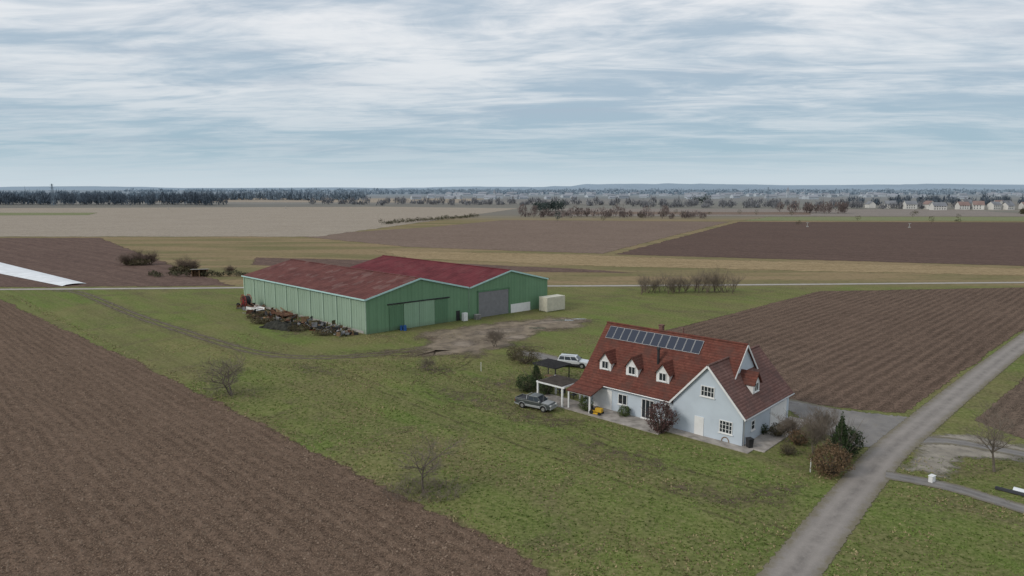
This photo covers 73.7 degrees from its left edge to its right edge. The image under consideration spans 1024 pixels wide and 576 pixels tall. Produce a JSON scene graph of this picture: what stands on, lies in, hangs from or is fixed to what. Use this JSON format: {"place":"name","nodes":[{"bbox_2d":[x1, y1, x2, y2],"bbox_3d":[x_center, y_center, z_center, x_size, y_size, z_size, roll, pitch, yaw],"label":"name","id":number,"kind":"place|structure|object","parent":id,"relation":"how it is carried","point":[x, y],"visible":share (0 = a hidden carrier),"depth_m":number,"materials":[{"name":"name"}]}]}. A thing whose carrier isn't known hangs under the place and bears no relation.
{"place":"outdoors","nodes":[
{"label":"outdoors","id":0,"kind":"place"},
{"bbox_2d":[0,213,93,214],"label":"crop field","id":1,"kind":"structure","parent":0,"point":[46,213],"depth_m":718.33,"materials":[{"name":"soil"}]},
{"bbox_2d":[0,238,234,286],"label":"ploughed field","id":2,"kind":"structure","parent":0,"point":[91,262],"depth_m":239.13,"materials":[{"name":"soil"}]},
{"bbox_2d":[0,262,86,285],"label":"crop fleece cover","id":3,"kind":"object","parent":2,"relation":"on","point":[11,270],"visible":1,"depth_m":209.24,"materials":[{"name":"fabric"}]},
{"bbox_2d":[126,249,147,261],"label":"bare shrub","id":4,"kind":"object","parent":2,"relation":"on","point":[136,257],"visible":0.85,"depth_m":240.70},
{"bbox_2d":[137,250,160,264],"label":"bare shrub","id":5,"kind":"object","parent":2,"relation":"on","point":[150,256],"visible":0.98,"depth_m":241.22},
{"bbox_2d":[165,252,191,269],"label":"bare shrub","id":6,"kind":"object","parent":2,"relation":"on","point":[181,263],"visible":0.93,"depth_m":221.68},
{"bbox_2d":[190,269,208,276],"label":"field shed","id":7,"kind":"structure","parent":2,"relation":"on","point":[194,272],"depth_m":210.64,"materials":[{"name":"wood"}]},
{"bbox_2d":[50,290,425,358],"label":"dirt track","id":8,"kind":"structure","parent":0,"point":[224,341],"depth_m":121.03,"materials":[{"name":"soil"}]},
{"bbox_2d":[0,207,517,236],"bbox_3d":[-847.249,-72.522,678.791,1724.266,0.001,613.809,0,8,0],"label":"stubble field","id":9,"kind":"structure","parent":0,"point":[231,221],"depth_m":566.38,"materials":[{"name":"plant"}]},
{"bbox_2d":[0,299,547,575],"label":"ploughed field","id":10,"kind":"structure","parent":0,"point":[26,338],"depth_m":61.09,"materials":[{"name":"soil"}]},
{"bbox_2d":[158,198,480,202],"bbox_3d":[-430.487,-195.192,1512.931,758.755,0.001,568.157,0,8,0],"label":"fallow field","id":11,"kind":"structure","parent":0,"point":[335,200],"depth_m":1445.12,"materials":[{"name":"soil"}]},
{"bbox_2d":[241,259,469,334],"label":"green barn","id":12,"kind":"structure","parent":0,"point":[364,301],"depth_m":136.85,"materials":[{"name":"metal"}]},
{"bbox_2d":[389,298,447,330],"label":"side door panels","id":13,"kind":"structure","parent":12,"relation":"in","point":[396,314],"depth_m":131.48,"materials":[{"name":"metal"}]},
{"bbox_2d":[404,300,434,327],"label":"sliding doors","id":14,"kind":"structure","parent":12,"relation":"in","point":[412,317],"depth_m":133.75,"materials":[{"name":"metal"}]},
{"bbox_2d":[252,257,628,272],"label":"ploughed field","id":15,"kind":"structure","parent":0,"point":[275,261],"depth_m":242.25,"materials":[{"name":"soil"}]},
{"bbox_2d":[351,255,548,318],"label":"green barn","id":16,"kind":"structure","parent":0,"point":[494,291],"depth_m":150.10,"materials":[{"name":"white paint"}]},
{"bbox_2d":[479,289,507,316],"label":"roller door","id":17,"kind":"structure","parent":16,"relation":"in","point":[491,303],"depth_m":145.22,"materials":[{"name":"metal"}]},
{"bbox_2d":[0,190,1023,575],"bbox_3d":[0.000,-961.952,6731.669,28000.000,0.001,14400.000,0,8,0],"label":"ground","id":18,"kind":"structure","parent":0,"point":[622,298],"depth_m":84.75,"materials":[{"name":"green plant"}]},
{"bbox_2d":[0,190,228,205],"bbox_3d":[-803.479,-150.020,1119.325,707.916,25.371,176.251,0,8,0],"label":"distant forest","id":19,"kind":"object","parent":18,"relation":"on","point":[86,198],"visible":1,"depth_m":1077.38,"materials":[{"name":"plant"}]},
{"bbox_2d":[122,258,151,265],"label":"bramble thicket","id":20,"kind":"object","parent":18,"relation":"on","point":[135,262],"visible":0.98,"depth_m":239.21,"materials":[{"name":"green plant"}]},
{"bbox_2d":[168,265,194,271],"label":"bramble thicket","id":21,"kind":"object","parent":18,"relation":"on","point":[179,268],"visible":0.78,"depth_m":220.47,"materials":[{"name":"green plant"}]},
{"bbox_2d":[1,186,368,200],"bbox_3d":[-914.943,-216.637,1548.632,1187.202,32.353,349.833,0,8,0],"label":"distant forest","id":22,"kind":"object","parent":18,"relation":"on","point":[271,195],"visible":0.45,"depth_m":1514.13,"materials":[{"name":"plant"}]},
{"bbox_2d":[191,348,260,399],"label":"bare fruit tree","id":23,"kind":"object","parent":18,"relation":"on","point":[227,384],"visible":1,"depth_m":89.27,"materials":[{"name":"brown plant"}]},
{"bbox_2d":[240,294,251,307],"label":"irrigation hose reel","id":24,"kind":"object","parent":18,"relation":"on","point":[246,300],"visible":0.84,"depth_m":153.03,"materials":[{"name":"red paint"}]},
{"bbox_2d":[236,303,275,314],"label":"scrap heap","id":25,"kind":"object","parent":18,"relation":"on","point":[238,305],"visible":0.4,"depth_m":151.70,"materials":[{"name":"metal"}]},
{"bbox_2d":[246,309,311,326],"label":"scrap heap","id":26,"kind":"object","parent":18,"relation":"on","point":[288,319],"visible":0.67,"depth_m":138.99,"materials":[{"name":"metal"}]},
{"bbox_2d":[274,307,292,318],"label":"farm trailer","id":27,"kind":"object","parent":18,"relation":"on","point":[284,313],"visible":0.78,"depth_m":142.31,"materials":[{"name":"metal"}]},
{"bbox_2d":[286,324,310,331],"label":"bramble clump","id":28,"kind":"object","parent":18,"relation":"on","point":[295,327],"visible":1,"depth_m":129.65,"materials":[{"name":"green plant"}]},
{"bbox_2d":[311,328,335,335],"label":"bramble clump","id":29,"kind":"object","parent":18,"relation":"on","point":[322,333],"visible":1,"depth_m":125.82,"materials":[{"name":"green plant"}]},
{"bbox_2d":[298,316,357,335],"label":"scrap heap","id":30,"kind":"object","parent":18,"relation":"on","point":[316,324],"visible":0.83,"depth_m":130.10,"materials":[{"name":"metal"}]},
{"bbox_2d":[379,434,475,504],"bbox_3d":[-7.816,15.548,61.179,9.448,5.478,6.972,0,8,0],"label":"bare fruit tree","id":31,"kind":"object","parent":18,"relation":"on","point":[422,487],"visible":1,"depth_m":60.73,"materials":[{"name":"brown plant"}]},
{"bbox_2d":[378,213,478,224],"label":"hedgerow","id":32,"kind":"object","parent":18,"relation":"on","point":[418,219],"visible":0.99,"depth_m":558.23,"materials":[{"name":"brown plant"}]},
{"bbox_2d":[483,325,505,346],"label":"bare shrub","id":33,"kind":"object","parent":18,"relation":"on","point":[491,334],"visible":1,"depth_m":116.39,"materials":[{"name":"brown plant"}]},
{"bbox_2d":[417,317,586,355],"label":"gravel yard","id":34,"kind":"structure","parent":18,"relation":"on","point":[438,345],"depth_m":126.78,"materials":[{"name":"gravel"}]},
{"bbox_2d":[447,339,475,347],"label":"gravel patch","id":35,"kind":"object","parent":34,"relation":"on","point":[465,343],"visible":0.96,"depth_m":119.43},
{"bbox_2d":[476,327,522,334],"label":"gravel patch","id":36,"kind":"object","parent":34,"relation":"on","point":[505,330],"visible":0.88,"depth_m":130.30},
{"bbox_2d":[0,282,1023,289],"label":"lane","id":37,"kind":"structure","parent":18,"relation":"on","point":[547,285],"depth_m":190.20,"materials":[{"name":"asphalt"}]},
{"bbox_2d":[506,347,523,360],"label":"brown shrub","id":38,"kind":"object","parent":18,"relation":"on","point":[509,354],"visible":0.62,"depth_m":108.05,"materials":[{"name":"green plant"}]},
{"bbox_2d":[511,346,541,363],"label":"brown shrub","id":39,"kind":"object","parent":18,"relation":"on","point":[526,360],"visible":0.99,"depth_m":105.50,"materials":[{"name":"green plant"}]},
{"bbox_2d":[515,374,539,392],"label":"evergreen bush","id":40,"kind":"object","parent":18,"relation":"on","point":[528,386],"visible":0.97,"depth_m":91.08,"materials":[{"name":"green plant"}]},
{"bbox_2d":[514,392,557,411],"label":"pickup truck","id":41,"kind":"object","parent":18,"relation":"on","point":[542,402],"visible":1,"depth_m":83.67,"materials":[{"name":"grey paint"}]},
{"bbox_2d":[522,363,550,383],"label":"conifer","id":42,"kind":"object","parent":18,"relation":"on","point":[537,374],"visible":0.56,"depth_m":92.98,"materials":[{"name":"green plant"}]},
{"bbox_2d":[536,376,556,394],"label":"evergreen bush","id":43,"kind":"object","parent":18,"relation":"on","point":[543,389],"visible":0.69,"depth_m":89.61,"materials":[{"name":"green plant"}]},
{"bbox_2d":[307,195,790,206],"bbox_3d":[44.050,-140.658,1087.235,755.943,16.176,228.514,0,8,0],"label":"distant tree belt","id":44,"kind":"object","parent":18,"relation":"on","point":[452,201],"visible":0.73,"depth_m":1098.90,"materials":[{"name":"plant"}]},
{"bbox_2d":[532,358,570,377],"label":"dark gazebo","id":45,"kind":"object","parent":18,"relation":"on","point":[548,363],"visible":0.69,"depth_m":95.86,"materials":[{"name":"metal"}]},
{"bbox_2d":[539,294,564,311],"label":"storage container","id":46,"kind":"object","parent":18,"relation":"on","point":[547,303],"visible":1,"depth_m":150.72,"materials":[{"name":"beige metal"}]},
{"bbox_2d":[147,208,959,276],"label":"roadside shrubs","id":47,"kind":"object","parent":18,"relation":"on","point":[172,272],"visible":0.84,"depth_m":209.96,"materials":[{"name":"brown plant"}]},
{"bbox_2d":[122,187,1022,191],"bbox_3d":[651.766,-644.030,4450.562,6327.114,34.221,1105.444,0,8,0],"label":"distant forest","id":48,"kind":"object","parent":18,"relation":"on","point":[548,190],"visible":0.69,"depth_m":4384.79,"materials":[{"name":"plant"}]},
{"bbox_2d":[566,379,603,396],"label":"porch roof","id":49,"kind":"structure","parent":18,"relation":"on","point":[586,388],"depth_m":83.78,"materials":[{"name":"tile"}]},
{"bbox_2d":[577,396,594,410],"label":"box topiary","id":50,"kind":"object","parent":18,"relation":"on","point":[582,403],"visible":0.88,"depth_m":82.97,"materials":[{"name":"green plant"}]},
{"bbox_2d":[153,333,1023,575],"bbox_3d":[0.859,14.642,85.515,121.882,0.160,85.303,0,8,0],"label":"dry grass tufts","id":51,"kind":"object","parent":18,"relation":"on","point":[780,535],"visible":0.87,"depth_m":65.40,"materials":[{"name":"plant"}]},
{"bbox_2d":[589,406,603,415],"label":"ride on mower","id":52,"kind":"object","parent":18,"relation":"on","point":[598,411],"visible":1,"depth_m":81.97,"materials":[{"name":"yellow paint"}]},
{"bbox_2d":[517,204,706,218],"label":"leafless tree belt","id":53,"kind":"object","parent":18,"relation":"on","point":[547,212],"visible":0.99,"depth_m":629.28,"materials":[{"name":"plant"}]},
{"bbox_2d":[571,439,664,470],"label":"mud patch","id":54,"kind":"object","parent":18,"relation":"on","point":[614,452],"visible":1,"depth_m":69.39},
{"bbox_2d":[533,194,711,211],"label":"pine copse","id":55,"kind":"object","parent":18,"relation":"on","point":[553,204],"visible":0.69,"depth_m":777.29,"materials":[{"name":"plant"}]},
{"bbox_2d":[617,405,631,416],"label":"box topiary","id":56,"kind":"object","parent":18,"relation":"on","point":[621,409],"visible":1,"depth_m":81.12,"materials":[{"name":"green plant"}]},
{"bbox_2d":[277,189,1023,194],"bbox_3d":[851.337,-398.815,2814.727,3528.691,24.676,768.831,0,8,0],"label":"distant forest","id":57,"kind":"object","parent":18,"relation":"on","point":[852,192],"visible":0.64,"depth_m":2742.54,"materials":[{"name":"plant"}]},
{"bbox_2d":[640,400,679,432],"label":"purple leaved bush","id":58,"kind":"object","parent":18,"relation":"on","point":[663,426],"visible":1,"depth_m":75.39,"materials":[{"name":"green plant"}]},
{"bbox_2d":[583,350,788,445],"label":"walls","id":59,"kind":"structure","parent":18,"relation":"on","point":[689,403],"depth_m":74.67,"materials":[{"name":"paint"}]},
{"bbox_2d":[580,321,755,402],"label":"roof","id":60,"kind":"structure","parent":59,"relation":"attached to","point":[689,367],"depth_m":81.14,"materials":[{"name":"tile"}]},
{"bbox_2d":[600,354,614,370],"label":"dormer walls","id":61,"kind":"structure","parent":60,"relation":"on","point":[604,357],"depth_m":84.61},
{"bbox_2d":[597,349,616,363],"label":"dormer roof","id":62,"kind":"structure","parent":61,"relation":"on","point":[610,355],"depth_m":84.66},
{"bbox_2d":[626,359,640,376],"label":"dormer walls","id":63,"kind":"structure","parent":60,"relation":"attached to","point":[631,363],"depth_m":81.96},
{"bbox_2d":[624,354,643,369],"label":"dormer roof","id":64,"kind":"structure","parent":63,"relation":"on","point":[637,360],"depth_m":82.02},
{"bbox_2d":[605,326,703,353],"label":"solar panel frames","id":65,"kind":"structure","parent":60,"relation":"on","point":[652,339],"depth_m":83.34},
{"bbox_2d":[606,326,703,353],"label":"solar panels","id":66,"kind":"object","parent":65,"relation":"in","point":[698,344],"visible":1,"depth_m":83.38,"materials":[{"name":"glass"}]},
{"bbox_2d":[656,365,671,383],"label":"dormer walls","id":67,"kind":"structure","parent":60,"relation":"attached to","point":[663,370],"depth_m":79.17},
{"bbox_2d":[654,359,674,376],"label":"dormer roof","id":68,"kind":"structure","parent":67,"relation":"on","point":[668,366],"depth_m":79.19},
{"bbox_2d":[668,345,757,421],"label":"verge boards","id":69,"kind":"object","parent":60,"relation":"attached to","point":[694,378],"visible":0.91,"depth_m":74.36,"materials":[{"name":"white paint"}]},
{"bbox_2d":[601,360,759,435],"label":"window frames","id":70,"kind":"structure","parent":59,"relation":"attached to","point":[710,397],"depth_m":75.63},
{"bbox_2d":[602,361,757,433],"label":"window glass","id":71,"kind":"object","parent":70,"relation":"in","point":[648,403],"visible":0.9,"depth_m":79.47,"materials":[{"name":"glass"}]},
{"bbox_2d":[593,388,786,435],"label":"doors","id":72,"kind":"structure","parent":59,"relation":"attached to","point":[602,398],"depth_m":79.28,"materials":[{"name":"white paint"}]},
{"bbox_2d":[603,386,794,445],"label":"gutters and downpipes","id":73,"kind":"object","parent":59,"relation":"attached to","point":[671,402],"visible":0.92,"depth_m":77.88,"materials":[{"name":"metal"}]},
{"bbox_2d":[684,344,793,419],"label":"wing roof","id":74,"kind":"structure","parent":59,"relation":"attached to","point":[774,387],"depth_m":75.41,"materials":[{"name":"tile"}]},
{"bbox_2d":[637,264,744,293],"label":"leafless thicket","id":75,"kind":"object","parent":18,"relation":"on","point":[671,285],"visible":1,"depth_m":176.92,"materials":[{"name":"plant"}]},
{"bbox_2d":[410,191,1023,198],"bbox_3d":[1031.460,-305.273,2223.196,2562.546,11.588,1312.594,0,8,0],"label":"distant village","id":76,"kind":"object","parent":18,"relation":"on","point":[484,195],"visible":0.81,"depth_m":1975.83,"materials":[{"name":"grey"}]},
{"bbox_2d":[767,422,788,436],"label":"brown shrub","id":77,"kind":"object","parent":18,"relation":"on","point":[776,432],"visible":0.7,"depth_m":74.70,"materials":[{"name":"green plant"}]},
{"bbox_2d":[773,410,803,441],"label":"bare shrub","id":78,"kind":"object","parent":18,"relation":"on","point":[791,425],"visible":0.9,"depth_m":72.97,"materials":[{"name":"brown plant"}]},
{"bbox_2d":[780,443,796,455],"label":"brown shrub","id":79,"kind":"object","parent":18,"relation":"on","point":[789,450],"visible":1,"depth_m":69.59,"materials":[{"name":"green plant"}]},
{"bbox_2d":[785,430,808,445],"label":"brown shrub","id":80,"kind":"object","parent":18,"relation":"on","point":[799,441],"visible":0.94,"depth_m":72.02,"materials":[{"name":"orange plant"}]},
{"bbox_2d":[775,200,848,213],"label":"leafless tree belt","id":81,"kind":"object","parent":18,"relation":"on","point":[809,207],"visible":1,"depth_m":724.02,"materials":[{"name":"plant"}]},
{"bbox_2d":[796,411,834,452],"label":"bare shrub","id":82,"kind":"object","parent":18,"relation":"on","point":[820,430],"visible":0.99,"depth_m":69.27,"materials":[{"name":"brown plant"}]},
{"bbox_2d":[630,197,1009,208],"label":"leafless tree belt","id":83,"kind":"object","parent":18,"relation":"on","point":[774,203],"visible":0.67,"depth_m":921.34,"materials":[{"name":"plant"}]},
{"bbox_2d":[800,403,840,439],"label":"bare shrub","id":84,"kind":"object","parent":18,"relation":"on","point":[834,412],"visible":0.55,"depth_m":73.41,"materials":[{"name":"brown plant"}]},
{"bbox_2d":[807,439,857,479],"bbox_3d":[30.423,16.184,64.728,4.337,3.242,4.191,5,10,32],"label":"rust leaved bush","id":85,"kind":"object","parent":18,"relation":"on","point":[835,466],"visible":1,"depth_m":64.26,"materials":[{"name":"brown plant"}]},
{"bbox_2d":[810,411,868,460],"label":"conifer","id":86,"kind":"object","parent":18,"relation":"on","point":[841,430],"visible":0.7,"depth_m":67.38,"materials":[{"name":"green plant"}]},
{"bbox_2d":[828,425,866,456],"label":"evergreen bush","id":87,"kind":"object","parent":18,"relation":"on","point":[854,450],"visible":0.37,"depth_m":68.95,"materials":[{"name":"green plant"}]},
{"bbox_2d":[846,192,1023,204],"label":"distant tree belt","id":88,"kind":"object","parent":18,"relation":"on","point":[898,199],"visible":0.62,"depth_m":1068.88,"materials":[{"name":"plant"}]},
{"bbox_2d":[959,397,1022,471],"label":"bare fruit tree","id":89,"kind":"object","parent":18,"relation":"on","point":[992,437],"visible":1,"depth_m":65.48,"materials":[{"name":"brown plant"}]},
{"bbox_2d":[995,486,1023,495],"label":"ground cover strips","id":90,"kind":"object","parent":18,"relation":"on","point":[1018,491],"visible":1,"depth_m":61.25,"materials":[{"name":"plastic"}]},
{"bbox_2d":[0,183,1023,189],"bbox_3d":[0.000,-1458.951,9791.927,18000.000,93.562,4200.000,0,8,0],"label":"hills","id":91,"kind":"structure","parent":0,"point":[664,186],"depth_m":8349.92,"materials":[{"name":"grey"}]},
{"bbox_2d":[0,0,1023,187],"label":"sky","id":92,"kind":"structure","parent":0,"point":[117,93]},
{"bbox_2d":[311,220,726,253],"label":"ploughed field","id":93,"kind":"structure","parent":0,"point":[583,236],"depth_m":388.86,"materials":[{"name":"soil"}]},
{"bbox_2d":[544,394,806,453],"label":"paving","id":94,"kind":"structure","parent":0,"point":[765,442],"depth_m":76.88,"materials":[{"name":"concrete"}]},
{"bbox_2d":[536,375,580,406],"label":"white pergola","id":95,"kind":"object","parent":94,"relation":"on","point":[560,381],"visible":0.9,"depth_m":86.50,"materials":[{"name":"paint"}]},
{"bbox_2d":[523,351,833,408],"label":"driveway","id":96,"kind":"structure","parent":0,"point":[545,356],"depth_m":108.28,"materials":[{"name":"gravel"}]},
{"bbox_2d":[558,353,588,368],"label":"parked suv","id":97,"kind":"object","parent":96,"relation":"on","point":[576,360],"visible":0.56,"depth_m":103.29,"materials":[{"name":"white paint"}]},
{"bbox_2d":[572,212,810,214],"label":"ploughed field","id":98,"kind":"structure","parent":0,"point":[758,213],"depth_m":718.06,"materials":[{"name":"soil"}]},
{"bbox_2d":[376,250,1023,275],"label":"straw field","id":99,"kind":"structure","parent":0,"point":[589,260],"depth_m":245.40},
{"bbox_2d":[740,369,762,386],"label":"dormer roof","id":100,"kind":"structure","parent":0,"point":[749,378],"depth_m":75.29,"materials":[{"name":"tile"}]},
{"bbox_2d":[544,208,1023,215],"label":"fallow field","id":101,"kind":"structure","parent":0,"point":[894,212],"depth_m":747.54,"materials":[{"name":"soil"}]},
{"bbox_2d":[618,222,1023,265],"bbox_3d":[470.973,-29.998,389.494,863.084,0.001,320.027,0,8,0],"label":"ploughed field","id":102,"kind":"structure","parent":0,"point":[987,243],"depth_m":339.21,"materials":[{"name":"soil"}]},
{"bbox_2d":[666,287,1023,412],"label":"ploughed field","id":103,"kind":"structure","parent":0,"point":[900,351],"depth_m":125.12,"materials":[{"name":"soil"}]},
{"bbox_2d":[788,403,906,446],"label":"driveway","id":104,"kind":"structure","parent":0,"point":[875,427],"depth_m":79.91,"materials":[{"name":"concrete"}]},
{"bbox_2d":[743,217,1023,220],"bbox_3d":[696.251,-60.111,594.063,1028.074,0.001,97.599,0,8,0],"label":"crop field","id":105,"kind":"structure","parent":0,"point":[890,219],"depth_m":583.31,"materials":[{"name":"soil"}]},
{"bbox_2d":[756,331,1023,575],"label":"asphalt road","id":106,"kind":"structure","parent":0,"point":[815,542],"depth_m":63.64,"materials":[{"name":"asphalt"}]},
{"bbox_2d":[885,471,1023,512],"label":"garden path","id":107,"kind":"structure","parent":0,"point":[977,495],"depth_m":61.62,"materials":[{"name":"concrete"}]},
{"bbox_2d":[901,434,1023,477],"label":"gravel path","id":108,"kind":"structure","parent":0,"point":[933,454],"depth_m":69.75,"materials":[{"name":"gravel"}]},
{"bbox_2d":[921,436,1023,457],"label":"gravel path","id":109,"kind":"structure","parent":0,"point":[938,440],"depth_m":72.45,"materials":[{"name":"gravel"}]},
{"bbox_2d":[975,377,1023,438],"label":"ploughed field","id":110,"kind":"structure","parent":0,"point":[1012,400],"depth_m":82.82,"materials":[{"name":"soil"}]},
{"label":"mud patch","id":111,"kind":"object","parent":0,"visible":0},
{"bbox_2d":[259,320,293,330],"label":"tarpaulined heap","id":112,"kind":"object","parent":111,"relation":"on","point":[278,325],"visible":0.91,"depth_m":131.53,"materials":[{"name":"plastic"}]},
{"label":"mud patch","id":113,"kind":"object","parent":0,"visible":0},
{"bbox_2d":[416,358,436,370],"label":"bare shrub","id":114,"kind":"object","parent":113,"relation":"on","point":[428,362],"visible":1,"depth_m":101.66,"materials":[{"name":"brown plant"}]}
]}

